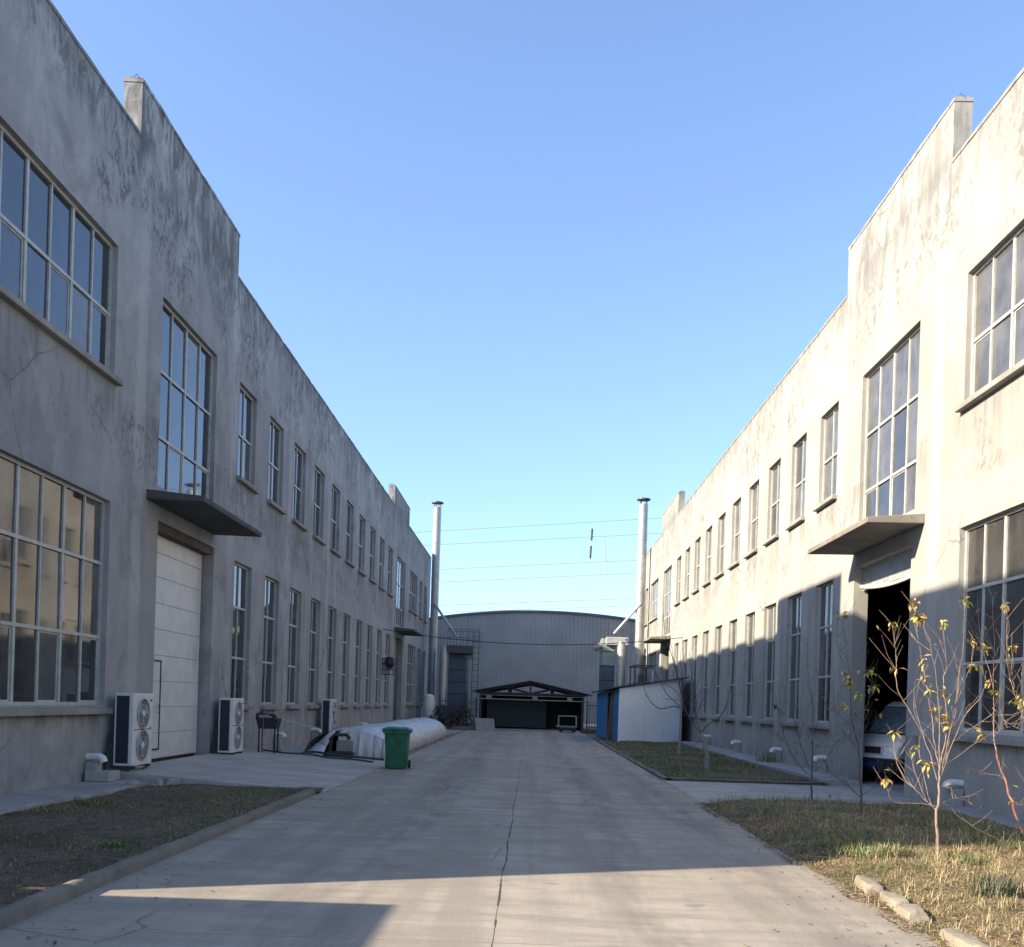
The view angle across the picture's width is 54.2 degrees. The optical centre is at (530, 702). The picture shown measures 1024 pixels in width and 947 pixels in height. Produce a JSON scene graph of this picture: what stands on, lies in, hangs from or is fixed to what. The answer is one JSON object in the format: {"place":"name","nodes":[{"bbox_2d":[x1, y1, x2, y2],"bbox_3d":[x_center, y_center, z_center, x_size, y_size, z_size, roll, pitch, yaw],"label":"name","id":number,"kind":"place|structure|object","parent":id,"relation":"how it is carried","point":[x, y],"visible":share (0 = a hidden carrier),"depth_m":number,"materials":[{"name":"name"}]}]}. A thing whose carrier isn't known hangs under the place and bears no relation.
{"place":"outdoors","nodes":[
{"label":"outdoors","id":0,"kind":"place"},
{"bbox_2d":[0,779,146,814],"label":"footpath","id":1,"kind":"structure","parent":0,"point":[19,801],"depth_m":14.81,"materials":[{"name":"concrete"}]},
{"bbox_2d":[84,770,119,781],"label":"concrete block","id":2,"kind":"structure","parent":1,"relation":"on","point":[103,776],"depth_m":16.90,"materials":[{"name":"grey concrete"}]},
{"bbox_2d":[104,693,152,771],"bbox_3d":[-7.296,0.598,18.192,0.504,1.553,1.015,2,0,0],"label":"outdoor unit","id":3,"kind":"object","parent":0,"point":[132,742],"visible":0.99,"depth_m":17.79,"materials":[{"name":"beige paint"}]},
{"bbox_2d":[0,782,324,907],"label":"bed soil","id":4,"kind":"structure","parent":0,"point":[79,819],"depth_m":11.35,"materials":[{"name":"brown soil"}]},
{"bbox_2d":[69,797,112,807],"bbox_3d":[-6.083,1.360,13.784,0.583,0.120,0.649,2,0,-31],"label":"weed clump","id":5,"kind":"object","parent":4,"relation":"on","point":[88,802],"visible":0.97,"depth_m":13.73,"materials":[{"name":"green plant"}]},
{"bbox_2d":[98,838,142,848],"bbox_3d":[-4.243,1.442,10.315,0.492,0.070,0.538,2,0,-21],"label":"weed clump","id":6,"kind":"object","parent":4,"relation":"on","point":[121,843],"visible":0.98,"depth_m":10.26,"materials":[{"name":"green plant"}]},
{"bbox_2d":[137,777,164,785],"bbox_3d":[-6.536,1.351,17.192,0.468,0.170,0.293,2,0,0],"label":"rubble","id":7,"kind":"object","parent":4,"relation":"on","point":[151,781],"visible":0.74,"depth_m":17.08,"materials":[{"name":"grey concrete"}]},
{"bbox_2d":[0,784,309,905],"bbox_3d":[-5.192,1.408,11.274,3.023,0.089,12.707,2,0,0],"label":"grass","id":8,"kind":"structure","parent":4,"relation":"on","point":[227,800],"depth_m":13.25,"materials":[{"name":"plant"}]},
{"bbox_2d":[107,749,384,792],"bbox_3d":[-5.599,1.380,21.826,4.015,0.249,8.749,2,0,0],"label":"apron","id":9,"kind":"object","parent":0,"point":[250,767],"depth_m":20.25,"materials":[{"name":"concrete"}]},
{"bbox_2d":[211,698,243,754],"bbox_3d":[-7.298,0.658,24.132,0.504,1.553,1.015,2,0,0],"label":"outdoor unit","id":10,"kind":"object","parent":9,"relation":"on","point":[230,727],"visible":1,"depth_m":23.72,"materials":[{"name":"white metal"}]},
{"bbox_2d":[256,711,281,752],"bbox_3d":[-6.717,0.829,25.538,0.572,1.222,0.560,2,0,0],"label":"barbecue grill","id":11,"kind":"object","parent":9,"relation":"on","point":[272,723],"visible":0.9,"depth_m":25.42,"materials":[{"name":"metal"}]},
{"bbox_2d":[263,749,372,762],"bbox_3d":[-5.482,1.342,25.295,3.145,0.211,0.565,2,0,13],"label":"hose","id":12,"kind":"object","parent":9,"relation":"on","point":[317,755],"visible":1,"depth_m":25.26,"materials":[{"name":"rubber"}]},
{"bbox_2d":[280,725,473,755],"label":"yard","id":13,"kind":"structure","parent":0,"point":[298,749],"depth_m":31.86,"materials":[{"name":"concrete"}]},
{"bbox_2d":[317,699,336,733],"bbox_3d":[-7.247,0.639,35.612,0.504,1.553,1.015,2,0,0],"label":"outdoor unit","id":14,"kind":"object","parent":13,"relation":"on","point":[329,707],"visible":0.88,"depth_m":35.20,"materials":[{"name":"white metal"}]},
{"bbox_2d":[301,751,383,759],"bbox_3d":[-5.113,1.364,26.051,2.541,0.210,0.548,2,0,5],"label":"hose","id":15,"kind":"object","parent":13,"relation":"on","point":[348,756],"visible":0.88,"depth_m":25.87,"materials":[{"name":"rubber"}]},
{"bbox_2d":[304,717,446,760],"bbox_3d":[-4.791,1.050,36.633,2.498,0.900,21.781,2,0,0],"label":"covered heap","id":16,"kind":"object","parent":13,"relation":"on","point":[366,740],"visible":0.86,"depth_m":26.71,"materials":[{"name":"plastic"}]},
{"bbox_2d":[423,694,434,716],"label":"white tank","id":17,"kind":"object","parent":13,"relation":"on","point":[428,704],"visible":0.93,"depth_m":61.72,"materials":[{"name":"plastic"}]},
{"bbox_2d":[429,703,453,727],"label":"shrub","id":18,"kind":"object","parent":13,"relation":"on","point":[442,713],"visible":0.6,"depth_m":59.85,"materials":[{"name":"green plant"}]},
{"bbox_2d":[441,705,473,729],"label":"shrub","id":19,"kind":"object","parent":13,"relation":"on","point":[459,716],"visible":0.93,"depth_m":57.18,"materials":[{"name":"green plant"}]},
{"bbox_2d":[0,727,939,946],"bbox_3d":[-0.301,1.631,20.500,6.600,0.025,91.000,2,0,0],"label":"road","id":20,"kind":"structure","parent":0,"point":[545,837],"depth_m":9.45,"materials":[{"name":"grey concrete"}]},
{"bbox_2d":[382,726,412,768],"bbox_3d":[-3.155,1.059,23.642,0.660,0.985,0.811,2,0,0],"label":"wheelie bin","id":21,"kind":"object","parent":20,"relation":"on","point":[397,740],"visible":1,"depth_m":23.36,"materials":[{"name":"green plastic"}]},
{"bbox_2d":[471,680,592,730],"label":"shelter","id":22,"kind":"object","parent":20,"relation":"on","point":[530,709],"visible":0.91,"depth_m":62.90,"materials":[{"name":"black metal"}]},
{"bbox_2d":[475,718,494,730],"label":"leaning board","id":23,"kind":"object","parent":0,"point":[484,724],"visible":0.99,"depth_m":56.08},
{"bbox_2d":[435,719,595,729],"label":"back yard","id":24,"kind":"structure","parent":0,"point":[584,726],"depth_m":69.31,"materials":[{"name":"concrete"}]},
{"bbox_2d":[427,501,457,719],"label":"steel chimney","id":25,"kind":"object","parent":24,"relation":"on","point":[434,607],"visible":0.98,"depth_m":68.76,"materials":[{"name":"grey metal"}]},
{"bbox_2d":[438,629,481,725],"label":"dust collector","id":26,"kind":"object","parent":24,"relation":"on","point":[459,657],"visible":0.87,"depth_m":66.50,"materials":[{"name":"grey metal"}]},
{"bbox_2d":[426,610,635,723],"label":"arched shed","id":27,"kind":"structure","parent":24,"relation":"on","point":[574,667],"depth_m":86.00,"materials":[{"name":"grey metal"}]},
{"bbox_2d":[593,620,628,692],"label":"dust collector","id":28,"kind":"object","parent":24,"relation":"on","point":[606,666],"visible":0.65,"depth_m":66.20,"materials":[{"name":"grey metal"}]},
{"bbox_2d":[51,0,1023,618],"label":"sky","id":29,"kind":"structure","parent":0,"point":[539,263],"materials":[{"name":"blue"}]},
{"bbox_2d":[316,725,929,934],"bbox_3d":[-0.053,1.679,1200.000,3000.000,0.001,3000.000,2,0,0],"label":"ground","id":30,"kind":"structure","parent":0,"point":[593,736],"depth_m":51.82,"materials":[{"name":"grey concrete"}]},
{"bbox_2d":[0,789,315,928],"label":"kerb","id":31,"kind":"structure","parent":30,"relation":"on","point":[26,907],"depth_m":8.95,"materials":[{"name":"concrete"}]},
{"bbox_2d":[0,0,430,794],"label":"workshop building","id":32,"kind":"structure","parent":30,"relation":"on","point":[202,512],"depth_m":19.45,"materials":[{"name":"concrete"}]},
{"bbox_2d":[0,452,112,716],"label":"window","id":33,"kind":"structure","parent":32,"relation":"in","point":[52,530],"depth_m":15.82,"materials":[{"name":"glass"}]},
{"bbox_2d":[0,123,123,385],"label":"window","id":34,"kind":"structure","parent":32,"relation":"in","point":[56,266],"depth_m":15.60,"materials":[{"name":"glass"}]},
{"bbox_2d":[85,753,107,770],"bbox_3d":[-7.419,1.136,17.100,0.388,0.563,0.220,2,0,0],"label":"drain pipe","id":35,"kind":"object","parent":32,"relation":"attached to","point":[101,758],"visible":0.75,"depth_m":17.02,"materials":[{"name":"white plastic"}]},
{"bbox_2d":[151,535,201,762],"bbox_3d":[-7.780,-1.045,21.750,0.161,4.900,3.540,2,0,0],"label":"door","id":36,"kind":"structure","parent":32,"relation":"in","point":[179,568],"depth_m":21.91,"materials":[{"name":"metal"}]},
{"bbox_2d":[157,301,212,498],"bbox_3d":[-7.494,-6.208,21.600,0.070,3.760,3.440,2,0,0],"label":"window","id":37,"kind":"structure","parent":32,"relation":"in","point":[186,364],"depth_m":21.56,"materials":[{"name":"glass"}]},
{"bbox_2d":[230,562,252,709],"bbox_3d":[-7.585,-1.699,25.925,0.430,3.780,1.750,2,0,0],"label":"window","id":38,"kind":"structure","parent":32,"relation":"in","point":[240,572],"depth_m":26.20,"materials":[{"name":"glass"}]},
{"bbox_2d":[236,386,259,493],"bbox_3d":[-7.424,-6.837,25.925,0.430,2.500,1.750,2,0,0],"label":"window","id":39,"kind":"structure","parent":32,"relation":"in","point":[243,476],"depth_m":26.16,"materials":[{"name":"glass"}]},
{"bbox_2d":[260,577,280,709],"bbox_3d":[-7.585,-1.699,28.845,0.430,3.780,1.750,2,0,0],"label":"window","id":40,"kind":"structure","parent":32,"relation":"in","point":[270,585],"depth_m":29.14,"materials":[{"name":"glass"}]},
{"bbox_2d":[267,418,286,514],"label":"window","id":41,"kind":"structure","parent":32,"relation":"in","point":[275,432],"depth_m":29.11,"materials":[{"name":"glass"}]},
{"bbox_2d":[286,589,302,708],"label":"window","id":42,"kind":"structure","parent":32,"relation":"in","point":[294,595],"depth_m":32.10,"materials":[{"name":"glass"}]},
{"bbox_2d":[292,446,308,531],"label":"window","id":43,"kind":"structure","parent":32,"relation":"in","point":[298,462],"depth_m":32.06,"materials":[{"name":"glass"}]},
{"bbox_2d":[307,599,321,708],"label":"window","id":44,"kind":"structure","parent":32,"relation":"in","point":[314,604],"depth_m":35.05,"materials":[{"name":"glass"}]},
{"bbox_2d":[312,468,326,545],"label":"window","id":45,"kind":"structure","parent":32,"relation":"in","point":[318,476],"depth_m":35.03,"materials":[{"name":"glass"}]},
{"bbox_2d":[326,607,337,707],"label":"window","id":46,"kind":"structure","parent":32,"relation":"in","point":[330,611],"depth_m":38.02,"materials":[{"name":"glass"}]},
{"bbox_2d":[330,486,341,557],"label":"window","id":47,"kind":"structure","parent":32,"relation":"in","point":[334,493],"depth_m":37.97,"materials":[{"name":"glass"}]},
{"bbox_2d":[340,614,350,707],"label":"window","id":48,"kind":"structure","parent":32,"relation":"in","point":[345,618],"depth_m":40.96,"materials":[{"name":"glass"}]},
{"bbox_2d":[345,503,355,567],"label":"window","id":49,"kind":"structure","parent":32,"relation":"in","point":[348,518],"depth_m":40.92,"materials":[{"name":"glass"}]},
{"bbox_2d":[353,620,362,706],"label":"window","id":50,"kind":"structure","parent":32,"relation":"in","point":[357,622],"depth_m":43.91,"materials":[{"name":"glass"}]},
{"bbox_2d":[357,517,366,576],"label":"window","id":51,"kind":"structure","parent":32,"relation":"in","point":[359,569],"depth_m":43.85,"materials":[{"name":"glass"}]},
{"bbox_2d":[365,625,372,706],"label":"window","id":52,"kind":"structure","parent":32,"relation":"in","point":[368,627],"depth_m":46.85,"materials":[{"name":"glass"}]},
{"bbox_2d":[369,528,376,584],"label":"window","id":53,"kind":"structure","parent":32,"relation":"in","point":[374,582],"depth_m":46.81,"materials":[{"name":"glass"}]},
{"bbox_2d":[375,630,382,706],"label":"window","id":54,"kind":"structure","parent":32,"relation":"in","point":[378,632],"depth_m":49.82,"materials":[{"name":"glass"}]},
{"bbox_2d":[381,657,395,674],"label":"wall lamp","id":55,"kind":"object","parent":32,"relation":"attached to","point":[388,663],"depth_m":50.38,"materials":[{"name":"black metal"}]},
{"bbox_2d":[393,639,397,720],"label":"door","id":56,"kind":"structure","parent":32,"relation":"in","point":[396,641],"depth_m":57.59,"materials":[{"name":"grey metal"}]},
{"bbox_2d":[396,558,403,626],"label":"window","id":57,"kind":"structure","parent":32,"relation":"in","point":[400,566],"depth_m":57.19,"materials":[{"name":"glass"}]},
{"bbox_2d":[406,645,415,705],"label":"window","id":58,"kind":"structure","parent":32,"relation":"in","point":[410,649],"depth_m":63.16,"materials":[{"name":"glass"}]},
{"bbox_2d":[409,571,418,615],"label":"window","id":59,"kind":"structure","parent":32,"relation":"in","point":[412,578],"depth_m":63.09,"materials":[{"name":"glass"}]},
{"bbox_2d":[613,497,650,682],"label":"steel chimney","id":60,"kind":"object","parent":30,"relation":"on","point":[639,609],"visible":0.86,"depth_m":64.75,"materials":[{"name":"grey metal"}]},
{"bbox_2d":[591,677,688,741],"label":"hut","id":61,"kind":"object","parent":30,"relation":"on","point":[635,715],"visible":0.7,"depth_m":45.70,"materials":[{"name":"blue metal"}]},
{"bbox_2d":[628,664,655,684],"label":"pipe rack","id":62,"kind":"object","parent":30,"relation":"on","point":[640,679],"visible":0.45,"depth_m":60.04,"materials":[{"name":"grey metal"}]},
{"bbox_2d":[597,740,821,784],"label":"kerb","id":63,"kind":"structure","parent":30,"relation":"on","point":[659,775],"depth_m":22.46,"materials":[{"name":"concrete"}]},
{"bbox_2d":[642,67,1023,820],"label":"workshop building","id":64,"kind":"structure","parent":30,"relation":"on","point":[868,467],"depth_m":21.72,"materials":[{"name":"concrete"}]},
{"bbox_2d":[383,629,681,644],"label":"overhead cable","id":65,"kind":"object","parent":64,"relation":"attached to","point":[533,644],"visible":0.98,"depth_m":49.99,"materials":[{"name":"black metal"}]},
{"bbox_2d":[648,579,658,623],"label":"window","id":66,"kind":"structure","parent":64,"relation":"in","point":[655,586],"depth_m":63.09,"materials":[{"name":"glass"}]},
{"bbox_2d":[663,566,671,635],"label":"window","id":67,"kind":"structure","parent":64,"relation":"in","point":[668,574],"depth_m":57.19,"materials":[{"name":"glass"}]},
{"bbox_2d":[687,636,697,716],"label":"window","id":68,"kind":"structure","parent":64,"relation":"in","point":[696,637],"depth_m":46.92,"materials":[{"name":"glass"}]},
{"bbox_2d":[691,538,700,594],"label":"window","id":69,"kind":"structure","parent":64,"relation":"in","point":[699,541],"depth_m":46.84,"materials":[{"name":"glass"}]},
{"bbox_2d":[697,631,708,718],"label":"window","id":70,"kind":"structure","parent":64,"relation":"in","point":[706,633],"depth_m":43.90,"materials":[{"name":"glass"}]},
{"bbox_2d":[701,528,711,586],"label":"window","id":71,"kind":"structure","parent":64,"relation":"in","point":[708,581],"depth_m":43.87,"materials":[{"name":"glass"}]},
{"bbox_2d":[709,626,721,719],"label":"window","id":72,"kind":"structure","parent":64,"relation":"in","point":[719,630],"depth_m":40.96,"materials":[{"name":"glass"}]},
{"bbox_2d":[713,514,725,578],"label":"window","id":73,"kind":"structure","parent":64,"relation":"in","point":[722,532],"depth_m":40.92,"materials":[{"name":"glass"}]},
{"bbox_2d":[722,620,736,720],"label":"window","id":74,"kind":"structure","parent":64,"relation":"in","point":[734,623],"depth_m":37.98,"materials":[{"name":"glass"}]},
{"bbox_2d":[727,499,740,569],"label":"window","id":75,"kind":"structure","parent":64,"relation":"in","point":[738,505],"depth_m":37.96,"materials":[{"name":"glass"}]},
{"bbox_2d":[738,613,754,722],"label":"window","id":76,"kind":"structure","parent":64,"relation":"in","point":[751,618],"depth_m":35.06,"materials":[{"name":"glass"}]},
{"bbox_2d":[743,482,758,558],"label":"window","id":77,"kind":"structure","parent":64,"relation":"in","point":[755,490],"depth_m":35.02,"materials":[{"name":"glass"}]},
{"bbox_2d":[756,604,775,723],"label":"window","id":78,"kind":"structure","parent":64,"relation":"in","point":[771,615],"depth_m":32.10,"materials":[{"name":"glass"}]},
{"bbox_2d":[762,461,780,545],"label":"window","id":79,"kind":"structure","parent":64,"relation":"in","point":[775,488],"depth_m":32.06,"materials":[{"name":"glass"}]},
{"bbox_2d":[780,594,801,726],"bbox_3d":[7.627,-1.221,28.845,0.430,3.780,1.750,2,0,0],"label":"window","id":80,"kind":"structure","parent":64,"relation":"in","point":[794,656],"depth_m":29.14,"materials":[{"name":"glass"}]},
{"bbox_2d":[785,435,806,530],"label":"window","id":81,"kind":"structure","parent":64,"relation":"in","point":[800,457],"depth_m":29.12,"materials":[{"name":"glass"}]},
{"bbox_2d":[806,581,832,728],"bbox_3d":[7.627,-1.221,25.925,0.430,3.780,1.750,2,0,0],"label":"window","id":82,"kind":"structure","parent":64,"relation":"in","point":[826,590],"depth_m":26.17,"materials":[{"name":"glass"}]},
{"bbox_2d":[812,404,838,511],"bbox_3d":[7.789,-6.358,25.925,0.430,2.500,1.750,2,0,0],"label":"window","id":83,"kind":"structure","parent":64,"relation":"in","point":[829,494],"depth_m":26.16,"materials":[{"name":"glass"}]},
{"bbox_2d":[862,702,906,779],"bbox_3d":[9.783,0.977,24.835,3.932,1.979,1.960,2,0,-31],"label":"parked van","id":84,"kind":"object","parent":64,"relation":"on","point":[893,717],"visible":0.4,"depth_m":23.99,"materials":[{"name":"paint"}]},
{"bbox_2d":[863,326,919,518],"bbox_3d":[7.819,-5.727,21.600,0.070,3.760,3.440,2,0,0],"label":"window","id":85,"kind":"structure","parent":64,"relation":"in","point":[892,388],"depth_m":21.56,"materials":[{"name":"glass"}]},
{"bbox_2d":[942,779,963,805],"bbox_3d":[7.283,1.598,17.300,0.388,0.563,0.220,2,0,0],"label":"drain pipe","id":86,"kind":"object","parent":64,"relation":"attached to","point":[958,792],"visible":0.73,"depth_m":17.21,"materials":[{"name":"white plastic"}]},
{"bbox_2d":[944,505,1023,746],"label":"window","id":87,"kind":"structure","parent":64,"relation":"in","point":[994,547],"depth_m":16.59,"materials":[{"name":"glass"}]},
{"bbox_2d":[954,225,1023,412],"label":"window","id":88,"kind":"structure","parent":64,"relation":"in","point":[997,347],"depth_m":16.76,"materials":[{"name":"glass"}]},
{"bbox_2d":[854,874,883,894],"bbox_3d":[3.140,1.719,9.301,0.159,0.163,0.580,6,0,7],"label":"kerb stone","id":89,"kind":"object","parent":30,"relation":"on","point":[868,881],"visible":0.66,"depth_m":9.16,"materials":[{"name":"stone"}]},
{"bbox_2d":[880,891,909,911],"bbox_3d":[3.105,1.720,8.530,0.144,0.165,0.468,-1,-1,5],"label":"kerb stone","id":90,"kind":"object","parent":30,"relation":"on","point":[891,899],"visible":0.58,"depth_m":8.46,"materials":[{"name":"concrete"}]},
{"bbox_2d":[897,903,928,923],"bbox_3d":[3.061,1.714,8.033,0.163,0.157,0.350,-4,1,4],"label":"kerb stone","id":91,"kind":"object","parent":30,"relation":"on","point":[912,912],"visible":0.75,"depth_m":7.95,"materials":[{"name":"stone"}]},
{"bbox_2d":[938,928,989,946],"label":"kerb stone","id":92,"kind":"object","parent":30,"relation":"on","point":[958,938],"visible":0.91,"depth_m":7.04,"materials":[{"name":"concrete"}]},
{"bbox_2d":[600,740,828,783],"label":"grass","id":93,"kind":"structure","parent":0,"point":[735,763],"depth_m":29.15,"materials":[{"name":"plant"}]},
{"bbox_2d":[628,589,703,755],"bbox_3d":[4.626,-1.015,33.582,2.830,5.745,1.928,2,0,-23],"label":"sapling","id":94,"kind":"object","parent":93,"relation":"on","point":[680,732],"visible":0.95,"depth_m":33.47,"materials":[{"name":"brown plant"}]},
{"bbox_2d":[655,608,750,769],"bbox_3d":[4.574,-0.360,26.075,2.573,4.452,2.006,2,0,-23],"label":"sapling","id":95,"kind":"object","parent":93,"relation":"on","point":[706,752],"visible":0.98,"depth_m":25.90,"materials":[{"name":"brown plant"}]},
{"bbox_2d":[674,741,861,785],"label":"wall footing path","id":96,"kind":"structure","parent":0,"point":[830,779],"depth_m":27.21,"materials":[{"name":"concrete"}]},
{"bbox_2d":[664,780,923,803],"bbox_3d":[5.418,1.817,19.950,4.855,0.001,5.200,2,0,0],"label":"apron","id":97,"kind":"object","parent":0,"point":[700,791],"visible":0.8,"depth_m":20.40,"materials":[{"name":"concrete"}]},
{"bbox_2d":[764,622,886,799],"bbox_3d":[5.309,0.185,18.760,2.399,3.374,2.179,2,0,0],"label":"sapling","id":98,"kind":"object","parent":97,"relation":"on","point":[818,697],"visible":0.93,"depth_m":18.48,"materials":[{"name":"brown plant"}]},
{"bbox_2d":[690,791,1023,946],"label":"dry grass","id":99,"kind":"structure","parent":0,"point":[979,835],"depth_m":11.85,"materials":[{"name":"plant"}]},
{"bbox_2d":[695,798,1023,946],"bbox_3d":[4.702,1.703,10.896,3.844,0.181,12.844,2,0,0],"label":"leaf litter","id":100,"kind":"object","parent":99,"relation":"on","point":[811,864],"visible":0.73,"depth_m":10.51,"materials":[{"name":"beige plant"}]},
{"bbox_2d":[809,596,910,816],"bbox_3d":[4.972,0.159,14.827,1.944,3.402,0.984,2,0,-34],"label":"sapling","id":101,"kind":"object","parent":99,"relation":"on","point":[848,682],"visible":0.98,"depth_m":14.70,"materials":[{"name":"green plant"}]},
{"bbox_2d":[828,838,924,859],"bbox_3d":[3.729,1.569,10.815,1.018,0.150,0.970,2,0,0],"label":"weed clump","id":102,"kind":"object","parent":99,"relation":"on","point":[871,849],"visible":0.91,"depth_m":10.73,"materials":[{"name":"green plant"}]},
{"bbox_2d":[869,575,1018,854],"bbox_3d":[4.646,0.222,11.000,1.922,3.249,0.981,2,0,0],"label":"sapling","id":103,"kind":"object","parent":99,"relation":"on","point":[922,621],"visible":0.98,"depth_m":10.96,"materials":[{"name":"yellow plant"}]},
{"bbox_2d":[939,851,997,866],"bbox_3d":[4.494,1.600,10.281,0.658,0.120,0.582,2,0,0],"label":"weed clump","id":104,"kind":"object","parent":99,"relation":"on","point":[970,859],"visible":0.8,"depth_m":10.26,"materials":[{"name":"green plant"}]},
{"bbox_2d":[943,591,1023,835],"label":"sapling","id":105,"kind":"object","parent":99,"relation":"on","point":[1014,649],"visible":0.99,"depth_m":11.57,"materials":[{"name":"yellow plant"}]},
{"bbox_2d":[962,869,1023,900],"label":"weed clump","id":106,"kind":"object","parent":99,"relation":"on","point":[1007,889],"visible":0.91,"depth_m":8.39,"materials":[{"name":"green plant"}]},
{"bbox_2d":[902,802,1023,829],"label":"wall footing path","id":107,"kind":"structure","parent":0,"point":[1006,821],"depth_m":15.95,"materials":[{"name":"concrete"}]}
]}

